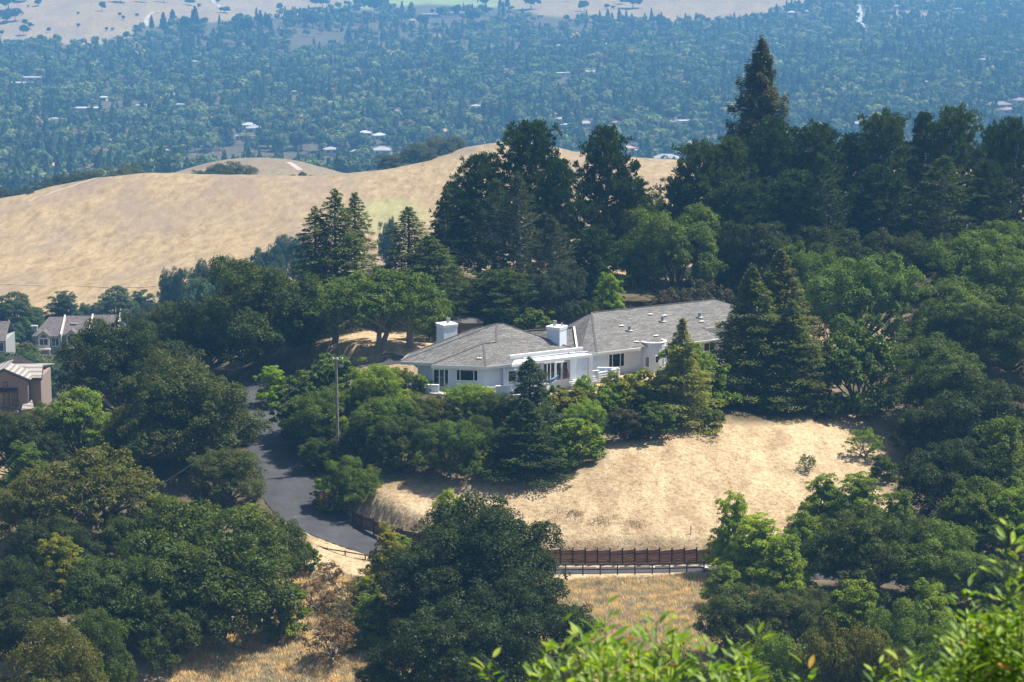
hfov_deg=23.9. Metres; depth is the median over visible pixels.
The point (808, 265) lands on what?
oak tree
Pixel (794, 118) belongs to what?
broadleaf tree
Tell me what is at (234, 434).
power line
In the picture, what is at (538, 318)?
shrub
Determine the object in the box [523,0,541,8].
oak tree
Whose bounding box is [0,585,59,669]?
oak tree
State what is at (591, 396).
shrub
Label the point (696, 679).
bush
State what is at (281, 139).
broadleaf tree
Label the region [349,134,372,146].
broadleaf tree
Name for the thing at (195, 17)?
conifer tree
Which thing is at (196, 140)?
broadleaf tree
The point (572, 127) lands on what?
broadleaf tree
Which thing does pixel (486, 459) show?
shrub
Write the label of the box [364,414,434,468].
oak tree
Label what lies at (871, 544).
oak tree
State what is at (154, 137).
conifer tree
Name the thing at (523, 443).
redwood tree
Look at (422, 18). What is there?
oak tree
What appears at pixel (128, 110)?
broadleaf tree
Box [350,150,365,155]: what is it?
broadleaf tree
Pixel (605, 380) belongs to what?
shrub
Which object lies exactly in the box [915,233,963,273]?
oak tree
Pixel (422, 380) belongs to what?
shrub
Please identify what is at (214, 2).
track
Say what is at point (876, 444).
twiggy shrub
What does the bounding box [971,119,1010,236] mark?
pine tree
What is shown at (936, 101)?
broadleaf tree
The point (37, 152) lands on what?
broadleaf tree
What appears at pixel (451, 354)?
hillside house
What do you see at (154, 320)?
oak tree
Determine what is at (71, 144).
conifer tree
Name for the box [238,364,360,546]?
leaf litter
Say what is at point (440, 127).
conifer tree
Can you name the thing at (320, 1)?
oak tree
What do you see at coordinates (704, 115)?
broadleaf tree
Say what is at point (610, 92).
broadleaf tree
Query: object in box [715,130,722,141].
conifer tree
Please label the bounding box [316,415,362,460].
broadleaf tree
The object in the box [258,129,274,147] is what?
broadleaf tree
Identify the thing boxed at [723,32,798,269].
redwood tree
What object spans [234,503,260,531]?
broadleaf tree
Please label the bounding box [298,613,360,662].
twiggy shrub
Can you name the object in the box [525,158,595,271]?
pine tree
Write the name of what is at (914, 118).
conifer tree
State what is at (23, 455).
broadleaf tree
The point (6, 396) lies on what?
balcony door
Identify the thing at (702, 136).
broadleaf tree
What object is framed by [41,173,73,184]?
oak tree
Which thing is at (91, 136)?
conifer tree
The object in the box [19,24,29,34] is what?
oak tree
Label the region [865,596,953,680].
oak tree
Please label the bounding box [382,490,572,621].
oak tree
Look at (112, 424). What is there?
oak tree
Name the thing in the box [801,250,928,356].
oak tree
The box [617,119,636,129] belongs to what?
broadleaf tree
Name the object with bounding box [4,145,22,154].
broadleaf tree
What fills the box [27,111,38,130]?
conifer tree
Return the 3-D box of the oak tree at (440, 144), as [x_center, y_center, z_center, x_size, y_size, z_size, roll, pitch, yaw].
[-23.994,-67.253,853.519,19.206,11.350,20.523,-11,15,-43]
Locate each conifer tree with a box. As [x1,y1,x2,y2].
[13,131,20,143]
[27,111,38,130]
[34,131,45,150]
[46,135,58,162]
[56,131,66,159]
[65,134,77,158]
[88,131,94,144]
[94,133,102,145]
[149,15,154,27]
[151,128,160,144]
[154,102,163,115]
[159,12,166,27]
[168,9,176,20]
[185,108,192,119]
[189,6,201,33]
[222,121,234,146]
[257,11,263,24]
[263,14,269,27]
[378,0,388,6]
[407,2,415,11]
[420,130,428,142]
[437,123,443,133]
[482,120,491,142]
[505,0,510,6]
[574,132,582,145]
[576,128,587,143]
[637,137,645,157]
[644,135,653,157]
[672,129,683,154]
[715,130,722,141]
[843,124,850,135]
[850,119,856,132]
[910,115,916,133]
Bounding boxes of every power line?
[145,362,327,494]
[702,261,1023,317]
[705,264,1022,319]
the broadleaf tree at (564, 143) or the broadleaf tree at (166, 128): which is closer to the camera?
the broadleaf tree at (564, 143)
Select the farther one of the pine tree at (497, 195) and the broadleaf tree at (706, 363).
the pine tree at (497, 195)
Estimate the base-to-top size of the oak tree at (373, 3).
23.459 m
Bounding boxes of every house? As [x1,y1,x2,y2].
[0,356,53,418]
[100,96,107,100]
[242,122,254,129]
[246,125,260,131]
[322,147,336,155]
[360,130,371,136]
[371,133,385,139]
[372,146,391,154]
[399,299,742,400]
[578,121,590,127]
[626,145,635,151]
[654,154,678,159]
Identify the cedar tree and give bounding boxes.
[287,206,372,335]
[302,188,397,330]
[321,192,388,319]
[370,206,447,297]
[373,235,486,321]
[423,188,482,288]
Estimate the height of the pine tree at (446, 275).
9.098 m
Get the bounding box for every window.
[0,342,3,351]
[12,392,17,406]
[39,339,47,346]
[51,337,59,346]
[456,369,477,381]
[507,370,516,382]
[608,353,624,366]
[645,356,649,367]
[703,343,714,351]
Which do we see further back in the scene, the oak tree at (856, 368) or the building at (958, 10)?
the building at (958, 10)
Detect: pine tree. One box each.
[428,180,465,264]
[431,150,516,281]
[433,263,491,320]
[441,265,568,327]
[454,177,548,306]
[475,171,557,311]
[478,119,586,277]
[516,214,592,321]
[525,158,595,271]
[570,123,654,271]
[599,175,659,285]
[652,138,732,271]
[659,175,700,273]
[685,134,773,233]
[694,177,786,293]
[737,116,827,270]
[754,168,844,264]
[767,118,863,237]
[784,154,866,249]
[833,131,869,233]
[838,107,927,242]
[838,163,936,258]
[898,109,957,239]
[898,154,1002,245]
[915,102,996,238]
[951,159,1019,232]
[965,115,1023,234]
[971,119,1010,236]
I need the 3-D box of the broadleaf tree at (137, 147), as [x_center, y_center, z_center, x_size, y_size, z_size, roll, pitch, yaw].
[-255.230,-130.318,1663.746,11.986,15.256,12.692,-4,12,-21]
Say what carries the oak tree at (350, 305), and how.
on the ground at (126, 232)
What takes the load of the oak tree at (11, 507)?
on the ground at (126, 232)
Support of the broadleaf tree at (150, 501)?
on the ground at (126, 232)
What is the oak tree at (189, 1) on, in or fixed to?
on the ground at (126, 232)
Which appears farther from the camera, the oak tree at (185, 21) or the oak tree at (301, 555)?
the oak tree at (185, 21)
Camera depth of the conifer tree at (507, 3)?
3476.96 m
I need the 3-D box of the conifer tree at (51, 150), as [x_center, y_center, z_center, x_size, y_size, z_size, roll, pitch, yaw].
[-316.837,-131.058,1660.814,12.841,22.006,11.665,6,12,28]
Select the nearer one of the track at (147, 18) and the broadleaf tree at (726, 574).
the broadleaf tree at (726, 574)
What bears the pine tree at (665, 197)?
on the ground at (126, 232)
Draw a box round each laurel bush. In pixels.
[469,621,776,681]
[534,595,770,681]
[789,646,933,681]
[885,517,1023,681]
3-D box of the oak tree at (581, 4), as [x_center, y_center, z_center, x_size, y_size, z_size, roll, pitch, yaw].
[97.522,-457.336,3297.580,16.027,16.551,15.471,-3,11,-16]
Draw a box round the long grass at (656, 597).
[168,569,770,681]
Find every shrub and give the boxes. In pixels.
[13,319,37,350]
[16,342,41,358]
[102,431,149,461]
[247,584,314,641]
[269,369,334,432]
[288,353,367,412]
[290,171,311,175]
[295,541,322,571]
[298,577,340,611]
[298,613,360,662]
[309,477,348,511]
[317,560,345,580]
[323,579,373,610]
[324,596,360,623]
[327,424,386,466]
[386,441,426,473]
[393,367,422,391]
[411,374,433,392]
[478,453,509,478]
[511,307,554,329]
[535,439,577,472]
[538,385,565,424]
[545,385,598,425]
[550,417,606,462]
[562,365,569,379]
[570,296,602,317]
[581,392,613,424]
[589,382,633,425]
[596,371,642,409]
[606,407,642,440]
[610,367,674,423]
[632,387,668,418]
[632,400,676,439]
[645,287,679,305]
[647,369,679,408]
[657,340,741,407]
[675,279,735,327]
[696,408,725,430]
[707,379,744,406]
[795,454,816,471]
[812,392,843,418]
[841,427,886,457]
[868,455,901,480]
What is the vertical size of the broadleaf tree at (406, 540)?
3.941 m
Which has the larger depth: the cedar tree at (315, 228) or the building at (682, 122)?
the building at (682, 122)
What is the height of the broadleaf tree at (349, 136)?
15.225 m
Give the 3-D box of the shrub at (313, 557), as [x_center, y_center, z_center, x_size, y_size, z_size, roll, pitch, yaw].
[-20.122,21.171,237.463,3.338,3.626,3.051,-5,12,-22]
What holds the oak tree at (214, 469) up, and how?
on the ground at (126, 232)
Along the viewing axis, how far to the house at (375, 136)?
1832.52 m
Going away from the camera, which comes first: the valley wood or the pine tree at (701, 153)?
the pine tree at (701, 153)
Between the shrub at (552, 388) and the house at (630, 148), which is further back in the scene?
the house at (630, 148)
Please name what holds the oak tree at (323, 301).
on the ground at (126, 232)
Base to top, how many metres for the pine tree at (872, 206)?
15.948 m
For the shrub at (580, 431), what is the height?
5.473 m
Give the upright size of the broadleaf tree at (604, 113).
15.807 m
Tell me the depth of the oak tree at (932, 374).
270.74 m
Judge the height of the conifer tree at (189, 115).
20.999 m
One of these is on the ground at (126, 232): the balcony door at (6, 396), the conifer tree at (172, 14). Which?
the conifer tree at (172, 14)
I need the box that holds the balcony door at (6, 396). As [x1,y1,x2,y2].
[3,393,9,406]
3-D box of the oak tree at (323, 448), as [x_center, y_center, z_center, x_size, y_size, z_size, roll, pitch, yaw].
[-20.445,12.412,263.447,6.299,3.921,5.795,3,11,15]
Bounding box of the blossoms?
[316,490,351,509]
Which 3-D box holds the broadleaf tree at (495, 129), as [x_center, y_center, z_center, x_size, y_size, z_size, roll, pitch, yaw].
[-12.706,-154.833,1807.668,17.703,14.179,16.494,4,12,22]
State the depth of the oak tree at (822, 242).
317.94 m
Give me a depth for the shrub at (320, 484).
253.91 m
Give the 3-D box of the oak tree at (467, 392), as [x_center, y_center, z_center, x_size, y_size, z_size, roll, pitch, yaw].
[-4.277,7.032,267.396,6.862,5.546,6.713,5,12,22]
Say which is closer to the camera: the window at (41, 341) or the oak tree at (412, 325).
the oak tree at (412, 325)
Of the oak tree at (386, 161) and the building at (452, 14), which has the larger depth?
the building at (452, 14)
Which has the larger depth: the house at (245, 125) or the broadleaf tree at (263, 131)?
the house at (245, 125)
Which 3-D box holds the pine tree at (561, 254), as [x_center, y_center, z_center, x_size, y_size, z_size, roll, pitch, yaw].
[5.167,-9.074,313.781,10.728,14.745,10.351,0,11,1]
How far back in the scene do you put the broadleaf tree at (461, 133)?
1753.04 m
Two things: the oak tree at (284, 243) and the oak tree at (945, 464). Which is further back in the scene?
the oak tree at (284, 243)
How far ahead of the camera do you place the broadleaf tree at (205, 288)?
495.99 m
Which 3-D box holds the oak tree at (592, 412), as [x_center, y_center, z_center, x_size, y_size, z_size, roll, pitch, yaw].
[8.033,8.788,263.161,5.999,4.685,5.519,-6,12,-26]
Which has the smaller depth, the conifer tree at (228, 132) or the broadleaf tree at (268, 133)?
the broadleaf tree at (268, 133)
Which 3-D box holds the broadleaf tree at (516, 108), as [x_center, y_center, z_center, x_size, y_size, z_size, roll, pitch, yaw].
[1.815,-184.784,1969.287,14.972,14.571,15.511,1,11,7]
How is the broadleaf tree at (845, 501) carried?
on the ground at (126, 232)
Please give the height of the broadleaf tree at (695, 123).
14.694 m
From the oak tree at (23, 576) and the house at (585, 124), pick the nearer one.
the oak tree at (23, 576)
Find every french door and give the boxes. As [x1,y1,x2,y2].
[433,368,449,387]
[544,362,554,379]
[555,361,567,380]
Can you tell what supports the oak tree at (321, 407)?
on the ground at (126, 232)
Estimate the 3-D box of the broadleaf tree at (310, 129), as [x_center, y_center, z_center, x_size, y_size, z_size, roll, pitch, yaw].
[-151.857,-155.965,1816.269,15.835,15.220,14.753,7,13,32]
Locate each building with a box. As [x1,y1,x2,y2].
[19,76,50,81]
[74,106,98,113]
[422,13,440,17]
[450,12,468,15]
[556,71,571,76]
[676,119,689,126]
[954,8,962,11]
[986,101,1011,110]
[999,107,1015,116]
[1011,98,1023,106]
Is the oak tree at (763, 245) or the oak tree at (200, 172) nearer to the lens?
the oak tree at (763, 245)
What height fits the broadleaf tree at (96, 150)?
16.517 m
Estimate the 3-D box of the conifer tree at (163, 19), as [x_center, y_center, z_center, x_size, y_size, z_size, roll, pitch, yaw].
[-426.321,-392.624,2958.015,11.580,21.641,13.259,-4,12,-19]
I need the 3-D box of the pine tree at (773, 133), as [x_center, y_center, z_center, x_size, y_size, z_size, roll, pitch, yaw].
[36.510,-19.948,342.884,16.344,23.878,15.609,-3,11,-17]
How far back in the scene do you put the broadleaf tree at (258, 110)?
1938.37 m
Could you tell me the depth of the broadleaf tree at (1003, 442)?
247.32 m
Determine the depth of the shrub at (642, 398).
266.65 m
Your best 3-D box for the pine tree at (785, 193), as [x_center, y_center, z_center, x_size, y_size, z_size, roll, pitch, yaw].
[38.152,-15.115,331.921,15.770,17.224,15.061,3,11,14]
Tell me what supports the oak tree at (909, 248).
on the ground at (126, 232)
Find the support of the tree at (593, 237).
on the ground at (126, 232)
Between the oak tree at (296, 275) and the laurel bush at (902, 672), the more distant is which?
the oak tree at (296, 275)
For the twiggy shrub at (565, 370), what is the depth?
279.33 m
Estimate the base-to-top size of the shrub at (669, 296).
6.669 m
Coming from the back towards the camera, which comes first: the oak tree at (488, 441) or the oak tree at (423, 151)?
the oak tree at (423, 151)
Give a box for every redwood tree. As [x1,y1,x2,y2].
[474,398,582,487]
[485,356,569,457]
[641,318,727,435]
[700,266,814,406]
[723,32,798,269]
[724,249,840,394]
[739,300,845,413]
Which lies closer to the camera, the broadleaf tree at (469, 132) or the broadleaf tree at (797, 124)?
the broadleaf tree at (469, 132)
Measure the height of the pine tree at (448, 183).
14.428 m
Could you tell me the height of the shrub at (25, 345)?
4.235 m
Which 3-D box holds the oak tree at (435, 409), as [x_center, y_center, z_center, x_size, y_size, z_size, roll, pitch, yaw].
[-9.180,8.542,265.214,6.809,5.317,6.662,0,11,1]
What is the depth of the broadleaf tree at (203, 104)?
1974.83 m
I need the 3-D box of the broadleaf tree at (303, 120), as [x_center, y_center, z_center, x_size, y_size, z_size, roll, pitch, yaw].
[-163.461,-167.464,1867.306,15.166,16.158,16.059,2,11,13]
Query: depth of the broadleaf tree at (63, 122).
1870.56 m
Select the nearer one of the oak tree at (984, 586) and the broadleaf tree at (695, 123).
the oak tree at (984, 586)
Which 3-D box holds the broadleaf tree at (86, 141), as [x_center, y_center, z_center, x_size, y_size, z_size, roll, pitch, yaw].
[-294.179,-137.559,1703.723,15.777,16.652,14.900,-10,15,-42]
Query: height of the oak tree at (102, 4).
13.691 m
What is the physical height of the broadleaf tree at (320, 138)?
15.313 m
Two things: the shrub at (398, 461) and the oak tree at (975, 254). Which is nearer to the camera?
the shrub at (398, 461)
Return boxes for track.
[0,283,156,287]
[144,11,160,25]
[211,0,227,11]
[287,162,302,169]
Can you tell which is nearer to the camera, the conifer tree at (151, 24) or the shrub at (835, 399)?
the shrub at (835, 399)
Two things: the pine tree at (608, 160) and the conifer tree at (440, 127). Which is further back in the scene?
the conifer tree at (440, 127)
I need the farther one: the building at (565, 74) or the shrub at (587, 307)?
the building at (565, 74)
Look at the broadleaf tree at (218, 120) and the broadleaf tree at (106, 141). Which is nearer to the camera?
the broadleaf tree at (106, 141)
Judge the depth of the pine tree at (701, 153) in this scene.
336.32 m
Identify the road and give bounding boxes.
[241,352,996,586]
[856,4,865,35]
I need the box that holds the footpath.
[29,176,113,200]
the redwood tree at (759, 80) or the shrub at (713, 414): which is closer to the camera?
the shrub at (713, 414)
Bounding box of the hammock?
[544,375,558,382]
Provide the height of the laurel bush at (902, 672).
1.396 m
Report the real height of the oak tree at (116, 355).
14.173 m
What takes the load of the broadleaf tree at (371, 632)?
on the ground at (126, 232)
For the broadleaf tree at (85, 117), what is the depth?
1890.83 m
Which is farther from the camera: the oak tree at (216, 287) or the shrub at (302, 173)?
the shrub at (302, 173)
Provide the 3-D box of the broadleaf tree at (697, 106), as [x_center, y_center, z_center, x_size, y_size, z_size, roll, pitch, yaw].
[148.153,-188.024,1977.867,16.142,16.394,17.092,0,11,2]
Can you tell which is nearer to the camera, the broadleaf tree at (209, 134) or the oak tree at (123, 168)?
the oak tree at (123, 168)
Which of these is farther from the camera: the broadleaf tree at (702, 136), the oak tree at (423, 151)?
the broadleaf tree at (702, 136)
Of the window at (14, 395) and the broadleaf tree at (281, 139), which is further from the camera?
the broadleaf tree at (281, 139)
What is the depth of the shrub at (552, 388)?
267.45 m
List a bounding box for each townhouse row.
[0,321,15,356]
[31,314,127,355]
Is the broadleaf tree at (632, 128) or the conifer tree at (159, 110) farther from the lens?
the conifer tree at (159, 110)
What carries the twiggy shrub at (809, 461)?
on the ground at (126, 232)
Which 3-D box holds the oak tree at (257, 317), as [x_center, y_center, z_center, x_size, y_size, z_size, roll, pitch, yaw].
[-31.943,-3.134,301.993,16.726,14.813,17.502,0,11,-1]
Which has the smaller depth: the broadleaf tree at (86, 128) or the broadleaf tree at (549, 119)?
the broadleaf tree at (86, 128)
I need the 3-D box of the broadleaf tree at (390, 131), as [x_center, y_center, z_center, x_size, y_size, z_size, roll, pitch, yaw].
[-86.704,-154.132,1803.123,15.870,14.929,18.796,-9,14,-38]
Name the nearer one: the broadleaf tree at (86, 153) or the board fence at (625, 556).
the board fence at (625, 556)
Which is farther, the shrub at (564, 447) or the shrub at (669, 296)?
the shrub at (669, 296)
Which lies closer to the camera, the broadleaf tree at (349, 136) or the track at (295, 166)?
the track at (295, 166)
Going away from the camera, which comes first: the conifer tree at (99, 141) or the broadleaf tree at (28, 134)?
the conifer tree at (99, 141)
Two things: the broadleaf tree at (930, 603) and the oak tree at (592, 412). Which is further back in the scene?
the oak tree at (592, 412)
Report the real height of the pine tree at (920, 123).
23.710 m
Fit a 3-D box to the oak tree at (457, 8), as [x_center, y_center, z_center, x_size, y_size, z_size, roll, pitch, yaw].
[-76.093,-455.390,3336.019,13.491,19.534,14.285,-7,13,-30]
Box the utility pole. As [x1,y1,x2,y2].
[333,357,343,463]
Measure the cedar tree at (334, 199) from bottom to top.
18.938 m
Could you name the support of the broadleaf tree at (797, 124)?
on the ground at (126, 232)
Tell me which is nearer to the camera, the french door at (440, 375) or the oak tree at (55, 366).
the french door at (440, 375)
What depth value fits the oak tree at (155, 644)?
212.57 m
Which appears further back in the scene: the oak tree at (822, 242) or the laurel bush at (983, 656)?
the oak tree at (822, 242)
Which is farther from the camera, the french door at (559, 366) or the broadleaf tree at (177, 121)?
the broadleaf tree at (177, 121)
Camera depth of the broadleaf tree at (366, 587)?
229.73 m
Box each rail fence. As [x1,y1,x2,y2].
[317,545,369,560]
[557,561,704,574]
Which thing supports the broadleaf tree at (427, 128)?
on the ground at (126, 232)
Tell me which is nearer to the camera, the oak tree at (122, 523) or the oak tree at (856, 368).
the oak tree at (122, 523)
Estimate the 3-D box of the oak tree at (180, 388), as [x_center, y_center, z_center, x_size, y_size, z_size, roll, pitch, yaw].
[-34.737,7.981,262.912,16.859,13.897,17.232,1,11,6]
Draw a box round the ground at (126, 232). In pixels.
[0,0,1023,681]
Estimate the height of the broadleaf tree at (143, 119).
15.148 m
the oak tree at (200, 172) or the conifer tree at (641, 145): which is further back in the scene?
the conifer tree at (641, 145)
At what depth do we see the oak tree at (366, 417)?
261.09 m
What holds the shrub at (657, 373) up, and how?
on the ground at (126, 232)
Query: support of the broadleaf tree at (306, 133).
on the ground at (126, 232)
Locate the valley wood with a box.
[0,0,1023,193]
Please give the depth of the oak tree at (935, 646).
189.45 m
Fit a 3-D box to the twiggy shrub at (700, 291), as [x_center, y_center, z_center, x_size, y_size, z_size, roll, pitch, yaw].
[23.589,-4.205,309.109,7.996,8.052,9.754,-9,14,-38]
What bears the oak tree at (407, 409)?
on the ground at (126, 232)
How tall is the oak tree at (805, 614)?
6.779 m
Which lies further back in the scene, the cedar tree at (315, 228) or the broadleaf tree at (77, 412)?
the cedar tree at (315, 228)
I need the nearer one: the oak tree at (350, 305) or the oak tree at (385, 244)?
the oak tree at (350, 305)
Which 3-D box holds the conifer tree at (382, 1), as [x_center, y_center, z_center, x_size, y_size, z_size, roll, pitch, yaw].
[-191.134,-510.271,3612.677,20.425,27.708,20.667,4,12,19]
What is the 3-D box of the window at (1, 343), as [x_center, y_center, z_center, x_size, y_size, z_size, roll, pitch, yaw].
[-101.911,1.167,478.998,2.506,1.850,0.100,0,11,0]
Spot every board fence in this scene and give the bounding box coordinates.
[352,507,430,544]
[546,546,753,563]
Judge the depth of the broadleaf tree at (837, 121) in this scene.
1863.73 m
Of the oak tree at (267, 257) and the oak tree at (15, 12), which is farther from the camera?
the oak tree at (15, 12)
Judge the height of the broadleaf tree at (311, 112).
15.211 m
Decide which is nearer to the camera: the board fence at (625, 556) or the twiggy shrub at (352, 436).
the board fence at (625, 556)
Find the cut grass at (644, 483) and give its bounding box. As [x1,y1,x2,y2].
[353,426,886,557]
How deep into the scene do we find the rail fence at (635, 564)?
237.94 m
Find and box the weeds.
[389,433,804,533]
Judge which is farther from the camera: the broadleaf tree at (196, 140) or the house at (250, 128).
the house at (250, 128)
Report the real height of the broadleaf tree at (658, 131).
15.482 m
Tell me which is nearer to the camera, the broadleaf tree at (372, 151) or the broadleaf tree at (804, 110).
the broadleaf tree at (372, 151)
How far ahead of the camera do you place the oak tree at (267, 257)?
565.37 m
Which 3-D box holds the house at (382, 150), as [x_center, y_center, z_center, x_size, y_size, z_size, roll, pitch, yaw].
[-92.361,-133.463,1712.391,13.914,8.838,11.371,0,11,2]
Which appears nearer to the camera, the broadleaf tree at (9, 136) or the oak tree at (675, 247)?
the oak tree at (675, 247)
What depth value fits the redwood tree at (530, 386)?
260.69 m
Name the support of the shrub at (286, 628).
on the ground at (126, 232)
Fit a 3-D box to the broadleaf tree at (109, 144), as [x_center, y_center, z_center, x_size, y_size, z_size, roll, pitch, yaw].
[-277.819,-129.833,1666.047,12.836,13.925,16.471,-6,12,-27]
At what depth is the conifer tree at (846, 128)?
1754.12 m
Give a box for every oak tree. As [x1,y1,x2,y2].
[0,0,17,7]
[0,10,11,22]
[0,186,33,197]
[0,348,76,402]
[0,408,72,479]
[0,472,87,550]
[0,512,105,575]
[0,554,60,619]
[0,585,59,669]
[0,616,108,681]
[5,8,23,20]
[13,442,165,537]
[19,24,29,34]
[22,401,80,445]
[29,181,61,190]
[40,606,138,681]
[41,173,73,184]
[53,312,198,423]
[57,540,207,655]
[66,169,110,182]
[74,302,103,315]
[89,505,159,561]
[98,400,170,463]
[99,1,105,7]
[102,162,145,176]
[110,493,302,645]
[115,582,207,674]
[116,346,274,475]
[120,301,158,337]
[132,300,198,364]
[150,293,260,368]
[155,385,255,456]
[156,266,194,317]
[179,15,191,28]
[184,0,195,4]
[185,446,269,507]
[186,258,212,293]
[189,255,326,370]
[190,169,212,173]
[206,161,260,174]
[207,255,241,296]
[219,6,229,10]
[228,509,312,594]
[234,17,254,30]
[241,243,290,275]
[261,33,270,39]
[264,308,330,352]
[270,233,309,278]
[277,406,326,444]
[280,381,361,447]
[291,251,329,282]
[295,277,378,343]
[296,436,349,470]
[301,11,322,27]
[308,264,450,356]
[309,0,329,7]
[320,454,384,506]
[328,39,337,45]
[334,363,412,414]
[338,7,352,15]
[339,396,406,459]
[351,659,402,681]
[352,0,366,6]
[362,594,545,681]
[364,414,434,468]
[364,541,491,643]
[366,0,379,11]
[368,275,454,348]
[368,391,434,431]
[372,154,406,169]
[377,216,399,267]
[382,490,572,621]
[393,142,437,163]
[407,295,456,340]
[408,392,457,427]
[411,420,485,479]
[416,14,428,23]
[423,135,466,155]
[436,7,443,14]
[440,381,496,422]
[452,4,461,14]
[456,414,504,458]
[464,7,481,19]
[465,391,515,430]
[465,566,604,669]
[513,24,523,30]
[520,259,588,324]
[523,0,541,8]
[562,398,610,436]
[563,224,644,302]
[578,0,588,10]
[611,201,730,301]
[618,191,680,280]
[623,0,642,7]
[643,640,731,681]
[680,220,748,299]
[692,583,800,662]
[723,220,807,298]
[723,629,819,681]
[766,240,844,315]
[773,587,842,654]
[782,615,914,681]
[791,225,892,301]
[799,501,934,608]
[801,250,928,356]
[810,323,906,415]
[859,228,937,286]
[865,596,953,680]
[872,331,1005,415]
[881,517,999,603]
[888,392,968,453]
[889,436,1013,520]
[896,610,979,681]
[900,275,1015,353]
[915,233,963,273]
[918,371,1023,466]
[920,228,1023,310]
[951,301,1023,379]
[964,556,1023,621]
[977,218,1023,289]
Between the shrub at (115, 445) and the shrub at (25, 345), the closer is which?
the shrub at (115, 445)
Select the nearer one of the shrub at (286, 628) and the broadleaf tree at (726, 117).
the shrub at (286, 628)
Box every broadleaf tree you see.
[0,291,42,340]
[0,440,55,499]
[3,129,23,143]
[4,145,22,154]
[9,122,24,128]
[20,137,36,150]
[24,131,42,139]
[24,147,43,160]
[26,307,44,336]
[32,532,88,612]
[34,148,51,159]
[41,290,86,320]
[42,386,118,470]
[51,118,71,126]
[54,127,72,136]
[66,124,82,130]
[70,114,88,123]
[77,124,92,138]
[79,148,90,160]
[83,135,104,144]
[90,138,110,143]
[90,147,112,157]
[93,285,140,314]
[100,143,114,146]
[113,107,134,119]
[116,149,132,155]
[130,107,148,119]
[130,289,155,311]
[132,113,155,121]
[132,140,148,152]
[134,148,149,157]
[137,114,154,125]
[138,492,177,528]
[145,118,165,126]
[149,130,167,145]
[153,122,169,132]
[165,104,179,114]
[166,118,185,128]
[174,135,193,148]
[180,130,197,149]
[182,276,215,307]
[188,135,201,151]
[190,101,208,111]
[201,131,218,143]
[208,113,226,130]
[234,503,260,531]
[247,108,265,117]
[253,365,288,407]
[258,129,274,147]
[259,131,273,148]
[273,133,289,151]
[275,120,292,133]
[288,131,312,150]
[289,131,309,149]
[292,114,311,128]
[293,114,309,129]
[296,95,314,102]
[300,124,321,135]
[301,107,316,117]
[313,132,333,151]
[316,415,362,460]
[329,123,356,134]
[334,131,352,138]
[343,131,356,141]
[344,592,399,653]
[348,574,386,610]
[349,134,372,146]
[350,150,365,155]
[355,147,369,152]
[357,144,375,155]
[357,521,405,580]
[383,125,405,135]
[394,534,411,549]
[402,126,417,138]
[415,131,431,143]
[421,126,435,131]
[422,117,446,130]
[424,488,471,547]
[428,132,442,138]
[444,130,466,136]
[463,128,473,140]
[471,123,483,130]
[489,125,505,139]
[493,102,504,112]
[512,106,520,113]
[542,117,560,125]
[556,139,576,149]
[562,121,580,136]
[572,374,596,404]
[592,272,625,310]
[597,109,610,120]
[598,90,612,95]
[612,109,630,121]
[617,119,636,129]
[625,118,642,128]
[625,127,636,144]
[643,114,663,125]
[646,128,666,135]
[654,137,678,153]
[686,117,705,129]
[687,101,702,112]
[692,99,706,111]
[692,110,711,118]
[696,134,717,141]
[699,490,754,569]
[699,561,745,603]
[710,512,792,583]
[715,123,725,133]
[721,114,740,125]
[745,533,835,602]
[783,510,829,571]
[787,114,802,123]
[789,123,801,128]
[795,473,840,532]
[796,105,817,120]
[816,471,891,542]
[820,579,893,653]
[830,118,849,124]
[833,123,843,132]
[870,104,884,112]
[874,489,921,564]
[901,577,965,652]
[905,106,920,120]
[932,99,949,105]
[933,475,1019,554]
[969,415,1023,504]
[970,138,984,146]
[974,131,981,138]
[975,486,1023,562]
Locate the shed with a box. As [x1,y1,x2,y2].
[450,316,484,333]
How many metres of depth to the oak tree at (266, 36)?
2841.01 m
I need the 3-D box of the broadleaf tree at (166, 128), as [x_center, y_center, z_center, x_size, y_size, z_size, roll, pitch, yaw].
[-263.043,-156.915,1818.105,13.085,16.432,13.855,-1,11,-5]
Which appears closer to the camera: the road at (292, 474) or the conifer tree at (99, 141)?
the road at (292, 474)
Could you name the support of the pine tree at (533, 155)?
on the ground at (126, 232)
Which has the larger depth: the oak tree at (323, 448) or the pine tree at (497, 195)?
the pine tree at (497, 195)
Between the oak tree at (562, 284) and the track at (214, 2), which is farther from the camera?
the track at (214, 2)
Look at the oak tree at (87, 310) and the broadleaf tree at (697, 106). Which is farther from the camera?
the broadleaf tree at (697, 106)
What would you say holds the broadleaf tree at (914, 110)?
on the ground at (126, 232)
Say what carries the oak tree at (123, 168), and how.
on the ground at (126, 232)
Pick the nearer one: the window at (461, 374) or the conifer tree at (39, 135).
the window at (461, 374)
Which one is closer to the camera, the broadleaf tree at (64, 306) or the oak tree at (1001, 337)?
the oak tree at (1001, 337)
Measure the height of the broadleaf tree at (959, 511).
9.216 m
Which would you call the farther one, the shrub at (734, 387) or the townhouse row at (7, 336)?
the townhouse row at (7, 336)
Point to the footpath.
(67, 187)
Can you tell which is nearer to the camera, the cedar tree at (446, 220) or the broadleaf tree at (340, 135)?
the cedar tree at (446, 220)
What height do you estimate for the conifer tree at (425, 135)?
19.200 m
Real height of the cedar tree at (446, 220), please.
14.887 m
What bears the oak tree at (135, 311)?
on the ground at (126, 232)
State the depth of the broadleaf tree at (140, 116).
1893.89 m
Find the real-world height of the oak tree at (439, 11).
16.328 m
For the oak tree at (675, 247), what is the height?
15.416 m
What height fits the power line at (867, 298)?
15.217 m

